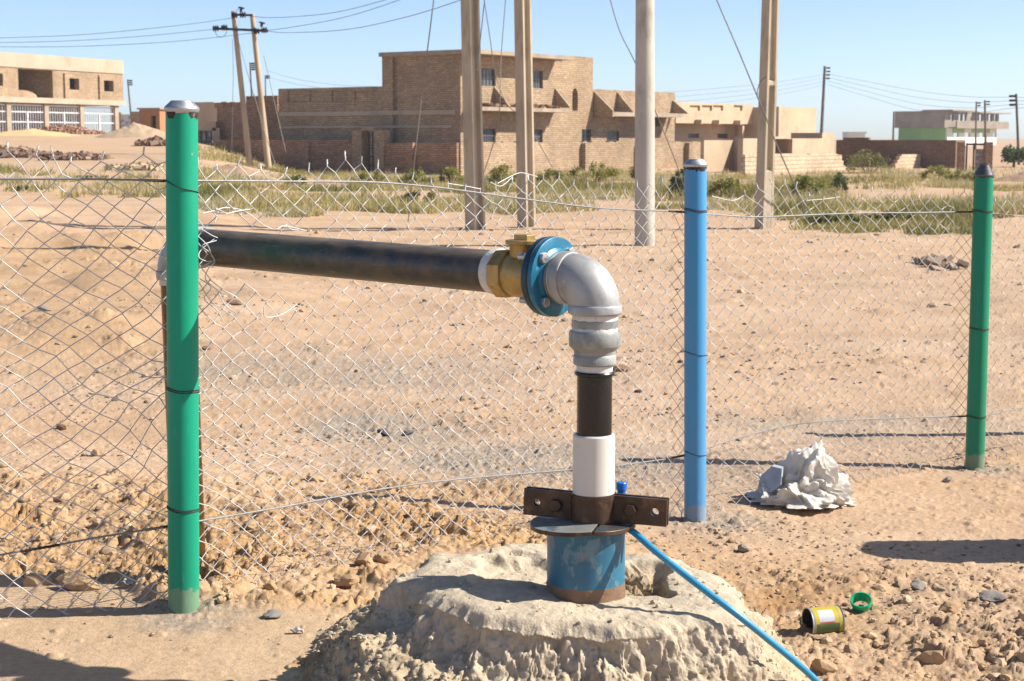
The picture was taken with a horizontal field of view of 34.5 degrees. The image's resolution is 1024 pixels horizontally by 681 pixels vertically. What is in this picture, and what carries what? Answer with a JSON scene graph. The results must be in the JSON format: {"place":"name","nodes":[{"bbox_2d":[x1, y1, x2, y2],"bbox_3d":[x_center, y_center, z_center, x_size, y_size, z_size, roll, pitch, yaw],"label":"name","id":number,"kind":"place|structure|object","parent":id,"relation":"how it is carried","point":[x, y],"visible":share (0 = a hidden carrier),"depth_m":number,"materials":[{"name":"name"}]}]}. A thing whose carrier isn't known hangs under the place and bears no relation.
{"place":"outdoors","nodes":[
{"label":"outdoors","id":0,"kind":"place"},
{"bbox_2d":[249,62,254,95],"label":"timber pole","id":1,"kind":"object","parent":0,"point":[250,65],"visible":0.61,"depth_m":148.12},
{"bbox_2d":[0,134,1023,680],"bbox_3d":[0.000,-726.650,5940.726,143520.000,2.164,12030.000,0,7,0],"label":"ground","id":2,"kind":"structure","parent":0,"point":[228,640],"depth_m":9.58,"materials":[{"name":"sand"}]},
{"bbox_2d":[6,185,42,190],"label":"shrub","id":3,"kind":"object","parent":2,"relation":"on","point":[25,188],"visible":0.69,"depth_m":47.56,"materials":[{"name":"green plant"}]},
{"bbox_2d":[0,145,53,157],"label":"brick pile","id":4,"kind":"object","parent":2,"relation":"on","point":[20,151],"visible":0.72,"depth_m":70.74,"materials":[{"name":"brick"}]},
{"bbox_2d":[0,128,80,135],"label":"sand heap","id":5,"kind":"object","parent":2,"relation":"on","point":[32,132],"visible":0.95,"depth_m":102.15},
{"bbox_2d":[56,424,66,429],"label":"clod","id":6,"kind":"object","parent":2,"relation":"on","point":[61,426],"visible":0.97,"depth_m":9.21,"materials":[{"name":"beige soil"}]},
{"bbox_2d":[0,52,125,132],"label":"unfinished building","id":7,"kind":"structure","parent":2,"relation":"on","point":[37,91],"depth_m":123.65,"materials":[{"name":"beige brick"}]},
{"bbox_2d":[63,73,82,98],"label":"window frame","id":8,"kind":"structure","parent":7,"relation":"in","point":[69,93],"depth_m":124.24,"materials":[{"name":"beige concrete"}]},
{"bbox_2d":[98,75,116,99],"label":"window frame","id":9,"kind":"structure","parent":7,"relation":"in","point":[103,95],"depth_m":128.40,"materials":[{"name":"beige concrete"}]},
{"bbox_2d":[38,124,105,133],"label":"brick pile","id":10,"kind":"object","parent":2,"relation":"on","point":[68,129],"visible":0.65,"depth_m":108.50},
{"bbox_2d":[38,150,113,160],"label":"brick pile","id":11,"kind":"object","parent":2,"relation":"on","point":[81,155],"visible":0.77,"depth_m":68.75,"materials":[{"name":"brick"}]},
{"bbox_2d":[56,570,99,590],"bbox_3d":[-1.428,0.798,5.442,0.162,0.071,0.104,16,13,30],"label":"clod","id":12,"kind":"object","parent":2,"relation":"on","point":[76,582],"visible":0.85,"depth_m":5.41,"materials":[{"name":"soil"}]},
{"bbox_2d":[91,449,104,456],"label":"clod","id":13,"kind":"object","parent":2,"relation":"on","point":[100,452],"visible":0.85,"depth_m":8.15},
{"bbox_2d":[120,578,134,584],"bbox_3d":[-1.259,0.796,5.437,0.056,0.018,0.035,6,20,18],"label":"plastic scrap","id":14,"kind":"object","parent":2,"relation":"on","point":[127,581],"visible":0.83,"depth_m":5.45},
{"bbox_2d":[119,112,139,128],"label":"panel wall","id":15,"kind":"structure","parent":2,"relation":"on","point":[125,120],"depth_m":138.79,"materials":[{"name":"beige brick"}]},
{"bbox_2d":[121,114,130,127],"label":"door","id":16,"kind":"structure","parent":15,"relation":"in","point":[125,118],"depth_m":138.84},
{"bbox_2d":[94,122,165,137],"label":"sand heap","id":17,"kind":"object","parent":2,"relation":"on","point":[133,130],"visible":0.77,"depth_m":98.42,"materials":[{"name":"sand"}]},
{"bbox_2d":[127,79,132,113],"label":"timber pole","id":18,"kind":"object","parent":2,"relation":"on","point":[128,82],"visible":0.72,"depth_m":163.19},
{"bbox_2d":[104,161,165,170],"bbox_3d":[-13.846,-6.477,61.692,2.449,0.507,2.558,0,7,0],"label":"stone pile","id":19,"kind":"object","parent":2,"relation":"on","point":[143,166],"visible":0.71,"depth_m":60.82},
{"bbox_2d":[134,135,165,145],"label":"stone pile","id":20,"kind":"object","parent":2,"relation":"on","point":[155,140],"visible":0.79,"depth_m":84.62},
{"bbox_2d":[137,108,164,131],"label":"orange hut","id":21,"kind":"object","parent":2,"relation":"on","point":[152,117],"visible":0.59,"depth_m":119.34,"materials":[{"name":"concrete"}]},
{"bbox_2d":[164,100,199,613],"bbox_3d":[-1.006,0.147,5.055,0.135,1.748,0.105,0,7,0],"label":"fence post","id":22,"kind":"object","parent":2,"relation":"on","point":[182,284],"visible":0.98,"depth_m":5.00,"materials":[{"name":"metal"}]},
{"bbox_2d":[194,102,220,145],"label":"courtyard house","id":23,"kind":"structure","parent":2,"relation":"on","point":[209,130],"depth_m":91.42,"materials":[{"name":"beige paint"}]},
{"bbox_2d":[226,299,241,304],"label":"stone","id":24,"kind":"object","parent":2,"relation":"on","point":[235,302],"visible":0.91,"depth_m":15.58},
{"bbox_2d":[212,7,271,169],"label":"double pole","id":25,"kind":"object","parent":2,"relation":"on","point":[254,30],"visible":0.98,"depth_m":74.05,"materials":[{"name":"wood"}]},
{"bbox_2d":[0,29,212,42],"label":"power line","id":26,"kind":"object","parent":25,"relation":"attached to","point":[107,38],"visible":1,"depth_m":72.39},
{"bbox_2d":[5,18,230,37],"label":"power line","id":27,"kind":"object","parent":25,"relation":"attached to","point":[111,32],"visible":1,"depth_m":72.18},
{"bbox_2d":[55,33,249,46],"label":"power line","id":28,"kind":"object","parent":25,"relation":"attached to","point":[146,43],"visible":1,"depth_m":72.57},
{"bbox_2d":[252,0,383,17],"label":"power line","id":29,"kind":"object","parent":25,"relation":"attached to","point":[317,14],"visible":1,"depth_m":67.11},
{"bbox_2d":[262,0,398,30],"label":"power line","id":30,"kind":"object","parent":25,"relation":"attached to","point":[334,19],"visible":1,"depth_m":64.86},
{"bbox_2d":[270,0,459,32],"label":"power line","id":31,"kind":"object","parent":25,"relation":"attached to","point":[368,25],"visible":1,"depth_m":58.78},
{"bbox_2d":[209,164,276,179],"bbox_3d":[-10.084,-6.231,61.700,3.925,0.748,2.355,0,7,0],"label":"earth heap","id":32,"kind":"object","parent":2,"relation":"on","point":[229,167],"visible":0.56,"depth_m":61.31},
{"bbox_2d":[214,96,278,139],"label":"reddish house","id":33,"kind":"structure","parent":2,"relation":"on","point":[231,131],"depth_m":90.39,"materials":[{"name":"brick"}]},
{"bbox_2d":[242,519,258,529],"bbox_3d":[-1.011,0.720,6.374,0.067,0.046,0.062,-7,16,-12],"label":"clod","id":34,"kind":"object","parent":2,"relation":"on","point":[251,524],"visible":0.84,"depth_m":6.36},
{"bbox_2d":[263,581,277,589],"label":"clod","id":35,"kind":"object","parent":2,"relation":"on","point":[271,585],"visible":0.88,"depth_m":5.36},
{"bbox_2d":[262,609,281,618],"bbox_3d":[-0.733,0.840,5.045,0.061,0.031,0.048,-7,18,-4],"label":"stone","id":36,"kind":"object","parent":2,"relation":"on","point":[272,614],"visible":1,"depth_m":5.04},
{"bbox_2d":[264,57,285,151],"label":"stay wire","id":37,"kind":"object","parent":2,"relation":"on","point":[274,103],"visible":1,"depth_m":73.55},
{"bbox_2d":[284,172,307,186],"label":"shrub","id":38,"kind":"object","parent":2,"relation":"on","point":[296,177],"visible":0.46,"depth_m":55.65,"materials":[{"name":"green plant"}]},
{"bbox_2d":[290,626,303,633],"bbox_3d":[-0.639,0.860,4.891,0.041,0.018,0.021,3,18,0],"label":"plastic scrap","id":39,"kind":"object","parent":2,"relation":"on","point":[297,629],"visible":1,"depth_m":4.89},
{"bbox_2d":[334,574,358,586],"bbox_3d":[-0.548,0.799,5.497,0.083,0.046,0.062,-6,6,11],"label":"clod","id":40,"kind":"object","parent":2,"relation":"on","point":[344,580],"visible":1,"depth_m":5.48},
{"bbox_2d":[354,552,374,566],"bbox_3d":[-0.513,0.769,5.748,0.062,0.061,0.080,-6,9,-42],"label":"clod","id":41,"kind":"object","parent":2,"relation":"on","point":[363,558],"visible":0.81,"depth_m":5.73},
{"bbox_2d":[351,169,386,185],"bbox_3d":[-5.175,-5.902,59.806,1.389,0.718,0.880,0,7,0],"label":"shrub","id":42,"kind":"object","parent":2,"relation":"on","point":[364,174],"visible":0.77,"depth_m":59.68,"materials":[{"name":"green plant"}]},
{"bbox_2d":[376,552,391,563],"bbox_3d":[-0.454,0.774,5.846,0.059,0.039,0.046,2,7,19],"label":"clod","id":43,"kind":"object","parent":2,"relation":"on","point":[383,558],"visible":0.98,"depth_m":5.83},
{"bbox_2d":[377,429,391,435],"bbox_3d":[-0.717,0.521,9.304,0.073,0.043,0.130,-5,8,-34],"label":"cinder lump","id":44,"kind":"object","parent":2,"relation":"on","point":[383,432],"visible":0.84,"depth_m":9.28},
{"bbox_2d":[156,224,668,603],"bbox_3d":[-0.416,0.328,4.862,1.981,1.320,0.294,6,9,38],"label":"wellhead","id":45,"kind":"object","parent":2,"relation":"on","point":[589,520],"visible":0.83,"depth_m":4.35,"materials":[{"name":"grey metal"}]},
{"bbox_2d":[628,528,820,680],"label":"hose","id":46,"kind":"object","parent":45,"relation":"attached to","point":[726,606],"visible":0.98,"depth_m":4.24,"materials":[{"name":"plastic"}]},
{"bbox_2d":[397,167,433,184],"bbox_3d":[-3.376,-5.665,57.710,1.337,0.788,1.014,0,7,0],"label":"shrub","id":47,"kind":"object","parent":2,"relation":"on","point":[405,177],"visible":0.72,"depth_m":57.61,"materials":[{"name":"green plant"}]},
{"bbox_2d":[408,0,433,221],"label":"stay wire","id":48,"kind":"object","parent":2,"relation":"on","point":[420,105],"visible":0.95,"depth_m":31.05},
{"bbox_2d":[395,189,447,202],"bbox_3d":[-2.391,-3.584,41.741,1.281,0.503,1.094,2,7,19],"label":"shrub","id":49,"kind":"object","parent":2,"relation":"on","point":[414,193],"visible":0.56,"depth_m":41.56,"materials":[{"name":"green plant"}]},
{"bbox_2d":[437,166,463,184],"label":"shrub","id":50,"kind":"object","parent":2,"relation":"on","point":[449,172],"visible":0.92,"depth_m":57.62,"materials":[{"name":"green plant"}]},
{"bbox_2d":[215,127,700,174],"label":"boundary wall","id":51,"kind":"structure","parent":2,"relation":"on","point":[432,158],"depth_m":82.64,"materials":[{"name":"brick"}]},
{"bbox_2d":[461,0,485,229],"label":"concrete pole","id":52,"kind":"object","parent":2,"relation":"on","point":[472,111],"depth_m":30.16,"materials":[{"name":"concrete"}]},
{"bbox_2d":[477,0,484,70],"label":"stay wire","id":53,"kind":"object","parent":52,"relation":"attached to","point":[480,35],"visible":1,"depth_m":29.75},
{"bbox_2d":[278,49,688,148],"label":"brick house","id":54,"kind":"structure","parent":2,"relation":"on","point":[570,104],"depth_m":83.40,"materials":[{"name":"brick"}]},
{"bbox_2d":[481,68,493,86],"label":"window","id":55,"kind":"structure","parent":54,"relation":"in","point":[487,75],"depth_m":81.06,"materials":[{"name":"glass"}]},
{"bbox_2d":[483,129,493,141],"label":"window","id":56,"kind":"structure","parent":54,"relation":"in","point":[488,134],"depth_m":81.44,"materials":[{"name":"glass"}]},
{"bbox_2d":[533,70,541,88],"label":"window","id":57,"kind":"structure","parent":54,"relation":"in","point":[537,75],"depth_m":84.56,"materials":[{"name":"glass"}]},
{"bbox_2d":[534,129,540,141],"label":"window","id":58,"kind":"structure","parent":54,"relation":"in","point":[537,132],"depth_m":84.91,"materials":[{"name":"glass"}]},
{"bbox_2d":[582,129,588,141],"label":"window","id":59,"kind":"structure","parent":54,"relation":"in","point":[585,134],"depth_m":88.60,"materials":[{"name":"glass"}]},
{"bbox_2d":[607,131,617,140],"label":"window","id":60,"kind":"structure","parent":54,"relation":"in","point":[611,135],"depth_m":90.87,"materials":[{"name":"glass"}]},
{"bbox_2d":[484,159,516,184],"bbox_3d":[-0.370,-5.824,57.775,1.063,1.040,1.127,4,8,28],"label":"shrub","id":61,"kind":"object","parent":2,"relation":"on","point":[499,171],"visible":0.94,"depth_m":57.58,"materials":[{"name":"green plant"}]},
{"bbox_2d":[0,141,1023,235],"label":"scrub grass","id":62,"kind":"structure","parent":2,"relation":"on","point":[248,192],"depth_m":45.53,"materials":[{"name":"plant"}]},
{"bbox_2d":[0,461,1023,680],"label":"clod rubble","id":63,"kind":"object","parent":2,"relation":"on","point":[822,666],"visible":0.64,"depth_m":5.86,"materials":[{"name":"soil"}]},
{"bbox_2d":[2,230,1023,451],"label":"dark grit","id":64,"kind":"object","parent":2,"relation":"on","point":[425,300],"visible":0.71,"depth_m":12.91,"materials":[{"name":"stone"}]},
{"bbox_2d":[514,0,535,227],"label":"concrete pole","id":65,"kind":"object","parent":2,"relation":"on","point":[525,161],"depth_m":30.85,"materials":[{"name":"concrete"}]},
{"bbox_2d":[484,0,505,171],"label":"stay wire","id":66,"kind":"object","parent":65,"relation":"attached to","point":[500,86],"visible":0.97,"depth_m":30.62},
{"bbox_2d":[485,5,552,167],"bbox_3d":[0.226,-4.912,31.112,0.265,3.337,2.337,5,9,35],"label":"stay wire","id":67,"kind":"object","parent":65,"relation":"attached to","point":[499,86],"visible":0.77,"depth_m":30.25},
{"bbox_2d":[282,543,810,680],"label":"concrete mound","id":68,"kind":"object","parent":2,"relation":"on","point":[515,639],"visible":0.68,"depth_m":4.24,"materials":[{"name":"concrete"}]},
{"bbox_2d":[294,548,807,680],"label":"mound grit","id":69,"kind":"object","parent":68,"relation":"on","point":[443,676],"visible":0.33,"depth_m":4.36,"materials":[{"name":"gravel"}]},
{"bbox_2d":[535,168,570,182],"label":"shrub","id":70,"kind":"object","parent":2,"relation":"on","point":[548,172],"visible":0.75,"depth_m":59.46,"materials":[{"name":"green plant"}]},
{"bbox_2d":[563,160,618,181],"bbox_3d":[3.083,-6.502,63.693,2.255,0.907,1.759,0,7,0],"label":"shrub","id":71,"kind":"object","parent":2,"relation":"on","point":[607,173],"visible":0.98,"depth_m":63.43,"materials":[{"name":"green plant"}]},
{"bbox_2d":[613,364,630,371],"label":"stone","id":72,"kind":"object","parent":2,"relation":"on","point":[622,367],"visible":0.77,"depth_m":11.98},
{"bbox_2d":[635,0,654,245],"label":"round pole","id":73,"kind":"object","parent":2,"relation":"on","point":[644,106],"visible":0.73,"depth_m":25.26,"materials":[{"name":"concrete"}]},
{"bbox_2d":[610,0,683,185],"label":"stay wire","id":74,"kind":"object","parent":73,"relation":"attached to","point":[655,110],"visible":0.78,"depth_m":26.33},
{"bbox_2d":[667,168,683,193],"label":"shrub","id":75,"kind":"object","parent":2,"relation":"on","point":[672,180],"visible":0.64,"depth_m":45.70,"materials":[{"name":"green plant"}]},
{"bbox_2d":[683,159,707,522],"bbox_3d":[0.796,0.095,7.185,0.122,1.761,0.105,0,7,0],"label":"fence post","id":76,"kind":"object","parent":2,"relation":"on","point":[695,228],"visible":1,"depth_m":7.13,"materials":[{"name":"metal"}]},
{"bbox_2d":[0,142,1023,618],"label":"chain link fence","id":77,"kind":"object","parent":76,"relation":"attached to","point":[158,528],"visible":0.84,"depth_m":5.97,"materials":[{"name":"metal"}]},
{"bbox_2d":[707,176,743,196],"bbox_3d":[6.126,-4.432,47.800,1.158,0.672,0.981,0,7,0],"label":"shrub","id":78,"kind":"object","parent":2,"relation":"on","point":[720,183],"visible":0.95,"depth_m":47.62,"materials":[{"name":"green plant"}]},
{"bbox_2d":[737,545,749,552],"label":"stone","id":79,"kind":"object","parent":2,"relation":"on","point":[743,548],"visible":1,"depth_m":6.59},
{"bbox_2d":[675,102,815,141],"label":"plastered house","id":80,"kind":"structure","parent":2,"relation":"on","point":[699,122],"depth_m":102.80,"materials":[{"name":"beige paint"}]},
{"bbox_2d":[716,0,808,221],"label":"stay wire","id":81,"kind":"object","parent":2,"relation":"on","point":[761,106],"visible":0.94,"depth_m":29.20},
{"bbox_2d":[754,0,778,228],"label":"concrete pole","id":82,"kind":"object","parent":2,"relation":"on","point":[765,167],"visible":0.89,"depth_m":30.16,"materials":[{"name":"concrete"}]},
{"bbox_2d":[700,133,834,171],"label":"yard wall","id":83,"kind":"structure","parent":2,"relation":"on","point":[719,155],"depth_m":86.00,"materials":[{"name":"beige paint"}]},
{"bbox_2d":[741,154,846,174],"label":"block wall","id":84,"kind":"structure","parent":2,"relation":"on","point":[810,162],"depth_m":80.07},
{"bbox_2d":[743,440,856,509],"bbox_3d":[1.345,0.615,7.640,0.516,0.305,0.492,0,7,0],"label":"sack","id":85,"kind":"object","parent":2,"relation":"on","point":[809,477],"visible":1,"depth_m":7.55,"materials":[{"name":"plastic"}]},
{"bbox_2d":[788,173,837,194],"bbox_3d":[8.348,-4.265,45.808,1.471,0.820,1.086,0,7,0],"label":"shrub","id":86,"kind":"object","parent":2,"relation":"on","point":[804,182],"visible":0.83,"depth_m":45.68,"materials":[{"name":"green plant"}]},
{"bbox_2d":[802,605,844,634],"bbox_3d":[1.055,0.952,5.589,0.118,0.105,0.103,-2,7,-13],"label":"paint tin","id":87,"kind":"object","parent":2,"relation":"on","point":[823,620],"visible":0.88,"depth_m":5.55,"materials":[{"name":"metal"}]},
{"bbox_2d":[820,66,829,132],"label":"timber pole","id":88,"kind":"object","parent":2,"relation":"on","point":[823,99],"visible":0.71,"depth_m":148.34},
{"bbox_2d":[834,86,1010,113],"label":"power line","id":89,"kind":"object","parent":88,"relation":"attached to","point":[926,111],"visible":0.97,"depth_m":123.30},
{"bbox_2d":[829,81,1023,107],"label":"power line","id":90,"kind":"object","parent":88,"relation":"attached to","point":[929,105],"visible":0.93,"depth_m":127.11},
{"bbox_2d":[804,212,860,224],"bbox_3d":[5.977,-2.271,30.920,1.038,0.300,0.698,-1,7,-5],"label":"shrub","id":91,"kind":"object","parent":2,"relation":"on","point":[811,219],"visible":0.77,"depth_m":30.68,"materials":[{"name":"green plant"}]},
{"bbox_2d":[829,172,849,190],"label":"shrub","id":92,"kind":"object","parent":2,"relation":"on","point":[838,180],"visible":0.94,"depth_m":47.69,"materials":[{"name":"green plant"}]},
{"bbox_2d":[842,132,866,139],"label":"pale hut","id":93,"kind":"object","parent":2,"relation":"on","point":[853,134],"visible":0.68,"depth_m":327.48,"materials":[{"name":"white paint"}]},
{"bbox_2d":[850,592,871,611],"bbox_3d":[1.232,0.926,5.824,0.076,0.066,0.077,0,7,0],"label":"plastic ring","id":94,"kind":"object","parent":2,"relation":"on","point":[861,596],"visible":1,"depth_m":5.83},
{"bbox_2d":[845,149,890,173],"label":"shrub","id":95,"kind":"object","parent":2,"relation":"on","point":[857,161],"visible":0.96,"depth_m":81.32,"materials":[{"name":"green plant"}]},
{"bbox_2d":[860,210,913,220],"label":"shrub","id":96,"kind":"object","parent":2,"relation":"on","point":[890,215],"visible":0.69,"depth_m":31.26,"materials":[{"name":"green plant"}]},
{"bbox_2d":[892,112,894,139],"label":"timber pole","id":97,"kind":"object","parent":2,"relation":"on","point":[893,126],"visible":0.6,"depth_m":237.91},
{"bbox_2d":[836,138,965,168],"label":"dark wall","id":98,"kind":"structure","parent":2,"relation":"on","point":[934,153],"depth_m":93.15,"materials":[{"name":"brick"}]},
{"bbox_2d":[890,154,920,168],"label":"block wall","id":99,"kind":"structure","parent":2,"relation":"on","point":[910,161],"depth_m":91.10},
{"bbox_2d":[910,580,925,589],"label":"stone","id":100,"kind":"object","parent":2,"relation":"on","point":[917,584],"visible":1,"depth_m":6.10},
{"bbox_2d":[919,164,954,180],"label":"shrub","id":101,"kind":"object","parent":2,"relation":"on","point":[939,169],"visible":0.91,"depth_m":65.58,"materials":[{"name":"green plant"}]},
{"bbox_2d":[911,254,968,270],"bbox_3d":[5.544,-1.021,21.606,0.591,0.235,1.858,0,7,0],"label":"stone pile","id":102,"kind":"object","parent":2,"relation":"on","point":[933,265],"visible":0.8,"depth_m":21.20,"materials":[{"name":"stone"}]},
{"bbox_2d":[939,600,960,612],"bbox_3d":[1.548,0.945,5.837,0.072,0.043,0.089,4,8,30],"label":"stone","id":103,"kind":"object","parent":2,"relation":"on","point":[950,606],"visible":0.93,"depth_m":5.82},
{"bbox_2d":[894,109,1011,145],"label":"building","id":104,"kind":"structure","parent":2,"relation":"on","point":[929,125],"depth_m":271.03,"materials":[{"name":"white paint"}]},
{"bbox_2d":[944,169,973,181],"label":"shrub","id":105,"kind":"object","parent":2,"relation":"on","point":[957,173],"visible":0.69,"depth_m":59.68,"materials":[{"name":"green plant"}]},
{"bbox_2d":[956,142,992,171],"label":"gateway","id":106,"kind":"object","parent":2,"relation":"on","point":[984,154],"visible":0.68,"depth_m":83.41,"materials":[{"name":"brick"}]},
{"bbox_2d":[975,102,980,148],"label":"timber pole","id":107,"kind":"object","parent":2,"relation":"on","point":[976,105],"visible":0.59,"depth_m":168.49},
{"bbox_2d":[965,163,993,469],"bbox_3d":[2.378,-0.032,8.409,0.106,1.737,0.103,0,7,0],"label":"fence post","id":108,"kind":"object","parent":2,"relation":"on","point":[983,177],"visible":0.99,"depth_m":8.36,"materials":[{"name":"metal"}]},
{"bbox_2d":[984,100,989,141],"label":"timber pole","id":109,"kind":"object","parent":2,"relation":"on","point":[985,130],"visible":0.61,"depth_m":163.50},
{"bbox_2d":[979,590,1007,601],"bbox_3d":[1.749,0.932,5.990,0.104,0.042,0.081,8,18,20],"label":"stone","id":110,"kind":"object","parent":2,"relation":"on","point":[991,596],"visible":0.99,"depth_m":5.97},
{"bbox_2d":[994,171,1023,181],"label":"earth heap","id":111,"kind":"object","parent":2,"relation":"on","point":[1017,176],"visible":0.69,"depth_m":65.26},
{"bbox_2d":[1000,144,1023,166],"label":"tree","id":112,"kind":"object","parent":2,"relation":"on","point":[1013,155],"visible":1,"depth_m":95.11,"materials":[{"name":"green plant"}]},
{"bbox_2d":[1009,94,1019,164],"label":"timber pole","id":113,"kind":"object","parent":2,"relation":"on","point":[1015,100],"visible":0.67,"depth_m":99.04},
{"bbox_2d":[0,0,1023,138],"label":"sky","id":114,"kind":"structure","parent":0,"point":[974,49],"materials":[{"name":"blue"}]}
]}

